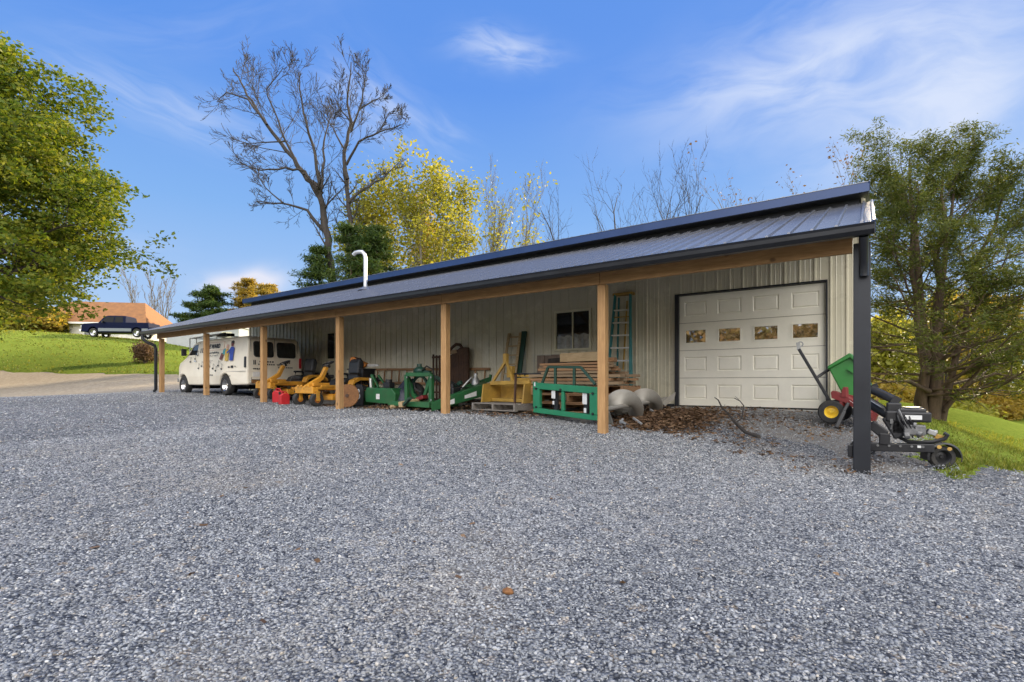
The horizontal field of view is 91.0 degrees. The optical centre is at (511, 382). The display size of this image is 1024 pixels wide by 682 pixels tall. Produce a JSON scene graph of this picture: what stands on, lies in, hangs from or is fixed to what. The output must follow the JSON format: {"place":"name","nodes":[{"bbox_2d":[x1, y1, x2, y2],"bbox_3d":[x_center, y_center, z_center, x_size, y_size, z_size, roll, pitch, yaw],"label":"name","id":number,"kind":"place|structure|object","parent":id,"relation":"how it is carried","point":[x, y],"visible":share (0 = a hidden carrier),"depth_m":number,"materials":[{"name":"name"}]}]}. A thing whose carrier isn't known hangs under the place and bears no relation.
{"place":"outdoors","nodes":[
{"label":"outdoors","id":0,"kind":"place"},
{"bbox_2d":[0,388,527,450],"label":"gravel","id":1,"kind":"structure","parent":0,"point":[156,410],"depth_m":11.16,"materials":[{"name":"gravel"}]},
{"bbox_2d":[0,370,1023,681],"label":"gravel yard","id":2,"kind":"structure","parent":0,"point":[32,384],"depth_m":3.79,"materials":[{"name":"gravel"}]},
{"bbox_2d":[177,332,300,394],"bbox_3d":[-10.302,-0.710,18.637,5.610,2.245,2.183,0,0,35],"label":"van","id":3,"kind":"object","parent":2,"relation":"on","point":[234,363],"visible":0.8,"depth_m":17.39,"materials":[{"name":"white metal"}]},
{"bbox_2d":[272,388,283,402],"bbox_3d":[-6.973,0.370,14.999,0.333,0.439,0.206,0,0,20],"label":"fuel can","id":4,"kind":"object","parent":2,"relation":"on","point":[275,393],"visible":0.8,"depth_m":14.91,"materials":[{"name":"red plastic"}]},
{"bbox_2d":[278,391,289,403],"bbox_3d":[-6.517,0.424,14.359,0.299,0.394,0.185,0,0,-45],"label":"fuel can","id":5,"kind":"object","parent":2,"relation":"on","point":[283,398],"visible":0.94,"depth_m":14.30,"materials":[{"name":"red plastic"}]},
{"bbox_2d":[253,358,333,398],"bbox_3d":[-7.202,-0.158,16.925,1.450,1.370,2.422,0,0,37],"label":"riding mower","id":6,"kind":"object","parent":2,"relation":"on","point":[305,378],"visible":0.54,"depth_m":16.63,"materials":[{"name":"metal"}]},
{"bbox_2d":[292,359,380,406],"bbox_3d":[-4.965,-0.041,14.725,1.450,1.370,2.422,0,0,39],"label":"riding mower","id":7,"kind":"object","parent":2,"relation":"on","point":[314,388],"visible":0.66,"depth_m":14.25,"materials":[{"name":"metal"}]},
{"bbox_2d":[335,384,358,407],"bbox_3d":[-4.394,0.342,13.425,0.640,0.624,0.176,0,0,2],"label":"wooden disc","id":8,"kind":"object","parent":2,"relation":"on","point":[351,395],"visible":0.82,"depth_m":13.40,"materials":[{"name":"brown wood"}]},
{"bbox_2d":[355,374,400,405],"bbox_3d":[-3.588,0.191,13.822,1.757,0.868,0.722,0,0,35],"label":"rotary tiller","id":9,"kind":"object","parent":2,"relation":"on","point":[388,392],"visible":0.77,"depth_m":13.60,"materials":[{"name":"green metal"}]},
{"bbox_2d":[378,378,412,405],"bbox_3d":[-2.938,0.234,13.682,1.240,0.764,1.000,0,0,35],"label":"tarpaulin","id":10,"kind":"object","parent":2,"relation":"on","point":[401,396],"visible":0.2,"depth_m":13.24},
{"bbox_2d":[398,399,419,406],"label":"timber beam","id":11,"kind":"structure","parent":2,"relation":"on","point":[400,403],"depth_m":12.11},
{"bbox_2d":[388,364,458,407],"bbox_3d":[-2.338,0.047,12.485,1.597,1.069,1.262,0,0,35],"label":"hitch frame","id":12,"kind":"object","parent":2,"relation":"on","point":[413,389],"visible":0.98,"depth_m":12.50,"materials":[{"name":"green metal"}]},
{"bbox_2d":[431,373,491,410],"bbox_3d":[-1.330,0.205,12.897,2.156,0.930,1.460,0,0,-31],"label":"rotary cutter","id":13,"kind":"object","parent":2,"relation":"on","point":[468,392],"visible":0.85,"depth_m":12.40,"materials":[{"name":"green metal"}]},
{"bbox_2d":[139,181,875,473],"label":"pole barn","id":14,"kind":"structure","parent":2,"relation":"on","point":[739,302],"depth_m":10.93,"materials":[{"name":"metal"}]},
{"bbox_2d":[325,331,335,359],"bbox_3d":[-6.601,-1.385,18.728,1.040,1.060,0.074,0,0,35],"label":"window","id":15,"kind":"structure","parent":14,"relation":"in","point":[330,337],"depth_m":18.92,"materials":[{"name":"black glass"}]},
{"bbox_2d":[554,308,591,350],"bbox_3d":[1.561,-1.360,12.960,1.070,1.050,0.074,0,0,35],"label":"window","id":16,"kind":"structure","parent":14,"relation":"in","point":[572,328],"depth_m":12.96,"materials":[{"name":"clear glass"}]},
{"bbox_2d":[679,282,825,409],"bbox_3d":[4.968,-0.713,10.625,2.830,2.490,0.061,0,0,35],"label":"garage door","id":17,"kind":"structure","parent":14,"relation":"in","point":[740,344],"depth_m":10.54,"materials":[{"name":"paint"}]},
{"bbox_2d":[472,402,543,411],"bbox_3d":[-0.107,0.528,11.437,1.360,0.158,0.950,0,0,43],"label":"pallet","id":18,"kind":"object","parent":2,"relation":"on","point":[507,406],"visible":0.8,"depth_m":11.17,"materials":[{"name":"grey wood"}]},
{"bbox_2d":[481,353,553,403],"bbox_3d":[0.152,-0.066,11.390,1.648,1.221,0.778,0,0,41],"label":"box blade","id":19,"kind":"object","parent":18,"relation":"on","point":[514,389],"visible":0.86,"depth_m":11.58,"materials":[{"name":"yellow metal"}]},
{"bbox_2d":[503,587,513,594],"bbox_3d":[-0.024,1.283,3.102,0.074,0.046,0.059,0,0,12],"label":"orange stone","id":20,"kind":"object","parent":2,"relation":"on","point":[508,591],"visible":1,"depth_m":3.08,"materials":[{"name":"brown stone"}]},
{"bbox_2d":[8,409,1020,622],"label":"yard leaves","id":21,"kind":"object","parent":2,"relation":"on","point":[317,560],"visible":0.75,"depth_m":4.07,"materials":[{"name":"brown plant"}]},
{"bbox_2d":[545,355,550,362],"bbox_3d":[0.943,-0.210,12.409,0.200,0.929,0.220,0,0,35],"label":"wooden block","id":22,"kind":"object","parent":2,"relation":"on","point":[547,357],"depth_m":12.33,"materials":[{"name":"brown wood"}]},
{"bbox_2d":[551,354,566,391],"bbox_3d":[1.150,-0.217,12.262,0.340,0.944,0.220,0,0,35],"label":"wooden block","id":23,"kind":"object","parent":2,"relation":"on","point":[556,356],"depth_m":12.18,"materials":[{"name":"brown wood"}]},
{"bbox_2d":[533,366,596,420],"bbox_3d":[1.288,0.174,10.170,0.815,1.056,1.763,0,0,-43],"label":"fork frame","id":24,"kind":"object","parent":2,"relation":"on","point":[556,388],"visible":0.88,"depth_m":9.92,"materials":[{"name":"green metal"}]},
{"bbox_2d":[323,399,830,448],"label":"leaf litter","id":25,"kind":"object","parent":2,"relation":"on","point":[526,412],"visible":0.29,"depth_m":9.64,"materials":[{"name":"plant"}]},
{"bbox_2d":[521,402,613,412],"bbox_3d":[1.365,0.514,10.947,2.100,0.178,1.100,0,0,38],"label":"pallet","id":26,"kind":"object","parent":25,"relation":"on","point":[580,406],"visible":0.15,"depth_m":10.79,"materials":[{"name":"wood"}]},
{"bbox_2d":[531,394,589,403],"bbox_3d":[1.476,0.329,10.930,2.100,0.178,1.100,0,0,35],"label":"pallet","id":27,"kind":"object","parent":26,"relation":"on","point":[574,398],"visible":0.27,"depth_m":10.75,"materials":[{"name":"wood"}]},
{"bbox_2d":[531,385,640,394],"bbox_3d":[1.586,0.144,10.913,2.100,0.178,1.100,0,0,32],"label":"pallet","id":28,"kind":"object","parent":27,"relation":"on","point":[631,388],"visible":0.45,"depth_m":10.60,"materials":[{"name":"wood"}]},
{"bbox_2d":[531,381,621,384],"bbox_3d":[1.303,-0.004,10.477,2.049,0.055,0.165,1,0,36],"label":"board","id":29,"kind":"object","parent":28,"relation":"on","point":[579,382],"visible":0.71,"depth_m":10.44,"materials":[{"name":"wood"}]},
{"bbox_2d":[530,378,613,380],"bbox_3d":[1.216,-0.072,10.575,1.926,0.050,0.165,0,0,36],"label":"board","id":30,"kind":"object","parent":29,"relation":"on","point":[565,379],"visible":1,"depth_m":10.53,"materials":[{"name":"wood"}]},
{"bbox_2d":[529,374,622,376],"bbox_3d":[1.291,-0.153,10.559,2.136,0.055,0.165,1,1,35],"label":"board","id":31,"kind":"object","parent":30,"relation":"on","point":[571,375],"visible":0.79,"depth_m":10.51,"materials":[{"name":"wood"}]},
{"bbox_2d":[541,371,596,373],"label":"board","id":32,"kind":"object","parent":31,"relation":"on","point":[568,372],"visible":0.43,"depth_m":10.57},
{"bbox_2d":[538,368,596,370],"bbox_3d":[1.199,-0.287,10.697,1.453,0.051,0.165,0,0,37],"label":"board","id":33,"kind":"object","parent":32,"relation":"on","point":[566,369],"visible":0.64,"depth_m":10.63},
{"bbox_2d":[543,365,596,367],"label":"board","id":34,"kind":"object","parent":33,"relation":"on","point":[575,365],"visible":0.36,"depth_m":10.50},
{"bbox_2d":[540,362,596,365],"bbox_3d":[1.239,-0.409,10.742,1.401,0.040,0.165,0,0,34],"label":"board","id":35,"kind":"object","parent":34,"relation":"on","point":[578,363],"visible":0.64,"depth_m":10.64,"materials":[{"name":"wood"}]},
{"bbox_3d":[2.238,0.486,10.583,0.597,0.274,0.508,0,0,35],"label":"concrete block","id":36,"kind":"object","parent":26,"relation":"on","visible":0},
{"bbox_2d":[608,385,619,392],"bbox_3d":[2.230,0.184,10.700,0.475,0.294,0.310,0,0,35],"label":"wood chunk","id":37,"kind":"object","parent":36,"relation":"on","point":[611,389],"visible":0.26,"depth_m":10.62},
{"bbox_2d":[595,405,731,434],"bbox_3d":[3.012,0.664,9.936,2.397,0.398,3.087,0,0,35],"label":"leaf pile","id":38,"kind":"object","parent":2,"relation":"on","point":[672,417],"visible":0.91,"depth_m":9.11,"materials":[{"name":"plant"}]},
{"bbox_2d":[610,408,628,415],"bbox_3d":[2.207,0.496,10.227,0.620,0.372,0.399,0,0,35],"label":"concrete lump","id":39,"kind":"object","parent":38,"relation":"on","point":[618,412],"visible":0.28,"depth_m":10.10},
{"bbox_2d":[608,388,675,424],"bbox_3d":[2.495,0.452,9.906,0.925,0.695,2.101,0,0,35],"label":"auger","id":40,"kind":"object","parent":38,"relation":"on","point":[634,402],"visible":0.91,"depth_m":9.56,"materials":[{"name":"grey metal"}]},
{"bbox_2d":[714,396,760,438],"bbox_3d":[3.621,0.500,7.869,0.489,0.571,1.630,0,0,8],"label":"dead branch","id":41,"kind":"object","parent":2,"relation":"on","point":[741,428],"visible":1,"depth_m":7.94,"materials":[{"name":"wood"}]},
{"bbox_2d":[691,408,930,478],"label":"fallen leaves","id":42,"kind":"object","parent":2,"relation":"on","point":[809,435],"visible":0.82,"depth_m":7.82,"materials":[{"name":"brown plant"}]},
{"bbox_2d":[850,383,962,467],"bbox_3d":[5.170,0.568,6.779,0.641,1.137,1.293,0,0,-33],"label":"trail mower","id":43,"kind":"object","parent":2,"relation":"on","point":[899,420],"visible":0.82,"depth_m":6.51,"materials":[{"name":"black metal"}]},
{"bbox_2d":[945,461,972,477],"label":"long grass","id":44,"kind":"structure","parent":2,"relation":"on","point":[964,472],"depth_m":6.11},
{"bbox_2d":[0,331,1023,478],"bbox_3d":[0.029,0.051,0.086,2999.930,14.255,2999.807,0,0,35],"label":"lawn","id":45,"kind":"structure","parent":0,"point":[1008,428],"depth_m":34.20,"materials":[{"name":"plant"}]},
{"bbox_2d":[0,298,63,331],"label":"bush","id":46,"kind":"object","parent":45,"relation":"on","point":[12,325],"visible":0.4,"depth_m":52.71,"materials":[{"name":"green plant"}]},
{"bbox_2d":[5,307,69,332],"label":"bush","id":47,"kind":"object","parent":45,"relation":"on","point":[54,328],"visible":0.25,"depth_m":54.62,"materials":[{"name":"yellow plant"}]},
{"bbox_2d":[49,312,73,332],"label":"bush","id":48,"kind":"object","parent":45,"relation":"on","point":[65,321],"visible":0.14,"depth_m":56.27,"materials":[{"name":"plant"}]},
{"bbox_2d":[0,329,190,372],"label":"lawn grass","id":49,"kind":"structure","parent":45,"relation":"on","point":[113,339],"depth_m":39.11,"materials":[{"name":"plant"}]},
{"bbox_2d":[58,302,172,341],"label":"house","id":50,"kind":"structure","parent":45,"relation":"on","point":[142,312],"depth_m":59.26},
{"bbox_2d":[79,316,159,338],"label":"pickup truck","id":51,"kind":"object","parent":45,"relation":"on","point":[107,326],"visible":0.82,"depth_m":46.65,"materials":[{"name":"blue metal"}]},
{"bbox_2d":[128,340,167,362],"bbox_3d":[-26.129,-2.153,36.207,2.543,1.891,2.559,0,0,35],"label":"shrub","id":52,"kind":"object","parent":45,"relation":"on","point":[143,352],"visible":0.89,"depth_m":35.63,"materials":[{"name":"brown plant"}]},
{"bbox_2d":[138,262,176,318],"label":"bare tree","id":53,"kind":"object","parent":45,"relation":"on","point":[160,297],"visible":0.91,"depth_m":69.38,"materials":[{"name":"grey plant"}]},
{"bbox_2d":[168,284,233,322],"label":"tree","id":54,"kind":"object","parent":45,"relation":"on","point":[209,294],"visible":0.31,"depth_m":60.36,"materials":[{"name":"green plant"}]},
{"bbox_2d":[164,325,248,347],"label":"outbuilding","id":55,"kind":"structure","parent":45,"relation":"on","point":[181,340],"depth_m":47.94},
{"bbox_2d":[227,276,262,310],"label":"tree","id":56,"kind":"object","parent":45,"relation":"on","point":[242,292],"visible":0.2,"depth_m":65.18,"materials":[{"name":"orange plant"}]},
{"bbox_2d":[248,283,280,305],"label":"tree","id":57,"kind":"object","parent":45,"relation":"on","point":[266,289],"visible":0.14,"depth_m":63.27,"materials":[{"name":"yellow plant"}]},
{"bbox_2d":[287,243,339,287],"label":"evergreen tree","id":58,"kind":"object","parent":45,"relation":"on","point":[316,260],"visible":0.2,"depth_m":29.49,"materials":[{"name":"green plant"}]},
{"bbox_2d":[315,218,382,283],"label":"evergreen tree","id":59,"kind":"object","parent":45,"relation":"on","point":[357,241],"visible":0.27,"depth_m":27.69,"materials":[{"name":"green plant"}]},
{"bbox_2d":[316,163,409,280],"bbox_3d":[-10.610,-8.155,37.697,5.773,14.839,6.812,0,0,35],"label":"young tree","id":60,"kind":"object","parent":45,"relation":"on","point":[369,211],"visible":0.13,"depth_m":36.67,"materials":[{"name":"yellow plant"}]},
{"bbox_2d":[331,151,411,270],"bbox_3d":[-10.298,-9.149,39.410,6.325,16.301,6.041,0,0,35],"label":"young tree","id":61,"kind":"object","parent":45,"relation":"on","point":[378,193],"visible":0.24,"depth_m":38.09,"materials":[{"name":"yellow plant"}]},
{"bbox_2d":[347,219,400,275],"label":"evergreen tree","id":62,"kind":"object","parent":45,"relation":"on","point":[379,241],"visible":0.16,"depth_m":28.63,"materials":[{"name":"green plant"}]},
{"bbox_2d":[376,133,471,269],"bbox_3d":[-6.394,-9.336,36.699,6.927,16.685,7.466,0,0,-4],"label":"young tree","id":63,"kind":"object","parent":45,"relation":"on","point":[416,224],"visible":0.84,"depth_m":36.20,"materials":[{"name":"yellow plant"}]},
{"bbox_2d":[395,174,455,268],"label":"young tree","id":64,"kind":"object","parent":45,"relation":"on","point":[427,234],"visible":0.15,"depth_m":44.81,"materials":[{"name":"yellow plant"}]},
{"bbox_2d":[418,165,487,260],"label":"young tree","id":65,"kind":"object","parent":45,"relation":"on","point":[463,229],"visible":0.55,"depth_m":39.97,"materials":[{"name":"yellow plant"}]},
{"bbox_2d":[523,147,643,240],"bbox_3d":[5.321,-9.354,34.767,5.021,16.875,10.629,0,0,45],"label":"bare tree","id":66,"kind":"object","parent":45,"relation":"on","point":[558,224],"visible":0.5,"depth_m":35.68,"materials":[{"name":"grey plant"}]},
{"bbox_2d":[871,375,915,402],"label":"bush","id":67,"kind":"object","parent":45,"relation":"on","point":[890,386],"visible":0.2,"depth_m":47.88,"materials":[{"name":"yellow plant"}]},
{"bbox_2d":[871,315,919,387],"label":"woodland tree","id":68,"kind":"object","parent":45,"relation":"on","point":[887,361],"visible":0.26,"depth_m":53.30,"materials":[{"name":"yellow plant"}]},
{"bbox_2d":[872,307,929,378],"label":"woodland tree","id":69,"kind":"object","parent":45,"relation":"on","point":[905,320],"visible":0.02,"depth_m":63.73,"materials":[{"name":"yellow plant"}]},
{"bbox_2d":[908,384,971,410],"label":"bush","id":70,"kind":"object","parent":45,"relation":"on","point":[955,406],"depth_m":49.76,"materials":[{"name":"yellow plant"}]},
{"bbox_2d":[924,290,979,391],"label":"woodland tree","id":71,"kind":"object","parent":45,"relation":"on","point":[964,353],"depth_m":80.10,"materials":[{"name":"yellow plant"}]},
{"bbox_2d":[925,288,997,394],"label":"woodland tree","id":72,"kind":"object","parent":45,"relation":"on","point":[963,376],"visible":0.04,"depth_m":70.60,"materials":[{"name":"yellow plant"}]},
{"bbox_2d":[955,392,1007,418],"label":"bush","id":73,"kind":"object","parent":45,"relation":"on","point":[976,409],"visible":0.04,"depth_m":54.65,"materials":[{"name":"yellow plant"}]},
{"bbox_2d":[955,343,1023,392],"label":"woodland tree","id":74,"kind":"object","parent":45,"relation":"on","point":[994,366],"visible":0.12,"depth_m":79.01,"materials":[{"name":"yellow plant"}]},
{"bbox_2d":[959,382,1023,420],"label":"bush","id":75,"kind":"object","parent":45,"relation":"on","point":[1014,409],"visible":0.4,"depth_m":70.98,"materials":[{"name":"yellow plant"}]},
{"bbox_2d":[976,301,1023,392],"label":"woodland tree","id":76,"kind":"object","parent":45,"relation":"on","point":[1005,347],"visible":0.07,"depth_m":79.18,"materials":[{"name":"yellow plant"}]},
{"bbox_2d":[981,294,1023,358],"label":"woodland tree","id":77,"kind":"object","parent":45,"relation":"on","point":[1011,318],"visible":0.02,"depth_m":78.49,"materials":[{"name":"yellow plant"}]},
{"bbox_2d":[984,380,1023,416],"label":"bush","id":78,"kind":"object","parent":45,"relation":"on","point":[1009,389],"visible":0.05,"depth_m":75.61,"materials":[{"name":"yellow plant"}]},
{"bbox_2d":[0,0,1023,382],"label":"sky","id":79,"kind":"structure","parent":0,"point":[769,83],"materials":[{"name":"blue"}]},
{"bbox_2d":[103,373,932,473],"bbox_3d":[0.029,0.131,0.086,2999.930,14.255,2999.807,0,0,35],"label":"ground","id":80,"kind":"structure","parent":0,"point":[793,435],"depth_m":8.46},
{"bbox_2d":[0,30,186,341],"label":"maple tree","id":81,"kind":"object","parent":80,"relation":"on","point":[41,249],"visible":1,"depth_m":26.30,"materials":[{"name":"green plant"}]},
{"bbox_2d":[121,256,160,309],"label":"bare tree","id":82,"kind":"object","parent":80,"relation":"on","point":[132,290],"visible":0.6,"depth_m":73.92,"materials":[{"name":"grey plant"}]},
{"bbox_2d":[194,35,354,281],"bbox_3d":[-14.958,-11.686,32.231,7.615,22.971,11.275,0,0,-42],"label":"dead tree","id":83,"kind":"object","parent":80,"relation":"on","point":[317,187],"visible":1,"depth_m":30.97,"materials":[{"name":"brown plant"}]},
{"bbox_2d":[304,34,410,256],"bbox_3d":[-10.599,-11.178,33.722,11.519,21.631,5.179,0,0,35],"label":"dead tree","id":84,"kind":"object","parent":80,"relation":"on","point":[345,163],"visible":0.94,"depth_m":32.54,"materials":[{"name":"brown plant"}]},
{"bbox_2d":[347,368,375,384],"bbox_3d":[-4.572,0.075,15.290,0.780,1.020,0.500,0,0,35],"label":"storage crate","id":85,"kind":"object","parent":80,"relation":"on","point":[366,372],"visible":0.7,"depth_m":15.01,"materials":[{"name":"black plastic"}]},
{"bbox_2d":[350,357,378,367],"bbox_3d":[-4.448,-0.615,15.236,0.960,0.360,0.272,0,0,15],"label":"chainsaw","id":86,"kind":"object","parent":85,"relation":"on","point":[366,364],"visible":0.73,"depth_m":15.18,"materials":[{"name":"orange plastic"}]},
{"bbox_2d":[374,368,489,384],"bbox_3d":[-2.690,0.018,15.876,5.001,1.038,0.070,0,0,35],"label":"wooden ladder","id":87,"kind":"object","parent":80,"relation":"on","point":[403,369],"visible":0.33,"depth_m":16.48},
{"bbox_2d":[432,343,469,399],"bbox_3d":[-1.856,-0.323,15.045,1.442,1.734,0.125,0,0,35],"label":"slatted rack","id":88,"kind":"object","parent":80,"relation":"on","point":[460,364],"visible":0.61,"depth_m":14.82,"materials":[{"name":"wood"}]},
{"bbox_2d":[464,154,521,254],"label":"sparse tree","id":89,"kind":"object","parent":80,"relation":"on","point":[510,223],"visible":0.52,"depth_m":38.05,"materials":[{"name":"yellow plant"}]},
{"bbox_2d":[500,332,521,380],"bbox_3d":[-0.048,-0.411,13.691,0.540,1.958,0.580,0,0,35],"label":"short ladder","id":90,"kind":"object","parent":80,"relation":"on","point":[516,354],"visible":0.53,"depth_m":13.76,"materials":[{"name":"wood"}]},
{"bbox_2d":[476,188,548,253],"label":"sparse tree","id":91,"kind":"object","parent":80,"relation":"on","point":[493,234],"visible":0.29,"depth_m":36.78,"materials":[{"name":"yellow plant"}]},
{"bbox_2d":[517,331,526,377],"bbox_3d":[0.208,-0.427,13.620,0.162,1.984,0.494,0,0,38],"label":"dark plank","id":92,"kind":"object","parent":80,"relation":"on","point":[522,350],"visible":0.56,"depth_m":13.66,"materials":[{"name":"wood"}]},
{"bbox_2d":[492,157,557,247],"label":"sparse tree","id":93,"kind":"object","parent":80,"relation":"on","point":[526,226],"visible":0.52,"depth_m":33.69,"materials":[{"name":"grey plant"}]},
{"bbox_2d":[537,355,545,377],"bbox_3d":[0.764,-0.213,12.535,0.200,0.936,0.220,0,0,35],"label":"wooden block","id":94,"kind":"object","parent":80,"relation":"on","point":[540,359],"depth_m":12.46,"materials":[{"name":"brown wood"}]},
{"bbox_2d":[608,291,634,385],"bbox_3d":[2.571,-0.778,11.836,0.664,2.732,0.536,0,0,35],"label":"step ladder","id":95,"kind":"object","parent":80,"relation":"on","point":[629,294],"visible":0.72,"depth_m":11.90,"materials":[{"name":"metal"}]},
{"bbox_2d":[634,135,763,222],"bbox_3d":[11.357,-9.042,33.952,9.598,17.356,8.334,0,0,-33],"label":"bare tree","id":96,"kind":"object","parent":80,"relation":"on","point":[670,211],"visible":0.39,"depth_m":32.78,"materials":[{"name":"grey plant"}]},
{"bbox_2d":[687,137,868,208],"bbox_3d":[17.007,-7.763,32.796,11.069,18.253,5.083,0,0,10],"label":"sparse tree","id":97,"kind":"object","parent":80,"relation":"on","point":[846,162],"visible":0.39,"depth_m":32.01,"materials":[{"name":"grey plant"}]},
{"bbox_2d":[841,113,1023,420],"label":"pine tree","id":98,"kind":"object","parent":80,"relation":"on","point":[936,396],"visible":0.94,"depth_m":13.67,"materials":[{"name":"green plant"}]},
{"bbox_2d":[883,403,1023,477],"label":"grass","id":99,"kind":"structure","parent":80,"relation":"on","point":[1011,465],"depth_m":8.75,"materials":[{"name":"plant"}]},
{"bbox_2d":[591,407,971,491],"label":"apron gravel","id":100,"kind":"structure","parent":0,"point":[877,459],"depth_m":7.59,"materials":[{"name":"gravel"}]},
{"bbox_2d":[796,341,878,428],"bbox_3d":[5.619,0.011,8.703,1.212,1.493,1.026,0,0,35],"label":"dump cart","id":101,"kind":"object","parent":100,"relation":"on","point":[837,410],"visible":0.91,"depth_m":8.45,"materials":[{"name":"plastic"}]},
{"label":"board","id":102,"kind":"object","parent":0,"visible":0},
{"bbox_2d":[626,378,638,380],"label":"board","id":103,"kind":"object","parent":102,"relation":"on","point":[630,379],"visible":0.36,"depth_m":10.33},
{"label":"board","id":104,"kind":"object","parent":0,"visible":0},
{"bbox_2d":[564,374,639,377],"bbox_3d":[1.750,-0.153,11.188,2.207,0.056,0.165,0,0,34],"label":"board","id":105,"kind":"object","parent":104,"relation":"on","point":[632,375],"visible":0.36,"depth_m":10.60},
{"label":"board","id":106,"kind":"object","parent":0,"visible":0},
{"bbox_2d":[539,365,615,368],"bbox_3d":[1.380,-0.351,10.849,1.745,0.045,0.165,0,-1,33],"label":"board","id":107,"kind":"object","parent":106,"relation":"on","point":[540,367],"visible":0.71,"depth_m":10.71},
{"bbox_2d":[540,362,613,365],"bbox_3d":[1.363,-0.409,10.895,1.756,0.041,0.165,0,0,38],"label":"board","id":108,"kind":"object","parent":107,"relation":"on","point":[585,364],"visible":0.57,"depth_m":10.64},
{"bbox_2d":[560,352,596,361],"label":"timber beam","id":109,"kind":"structure","parent":108,"relation":"on","point":[580,357],"depth_m":10.65,"materials":[{"name":"wood"}]},
{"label":"board","id":110,"kind":"object","parent":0,"visible":0},
{"label":"board","id":111,"kind":"object","parent":110,"relation":"on","visible":0},
{"bbox_2d":[548,358,565,362],"bbox_3d":[1.124,-0.532,11.616,0.577,0.137,0.240,0,0,35],"label":"bark slab","id":112,"kind":"object","parent":111,"relation":"on","point":[554,360],"depth_m":11.61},
{"bbox_2d":[591,357,616,361],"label":"timber beam","id":113,"kind":"structure","parent":111,"relation":"on","point":[612,359],"depth_m":10.60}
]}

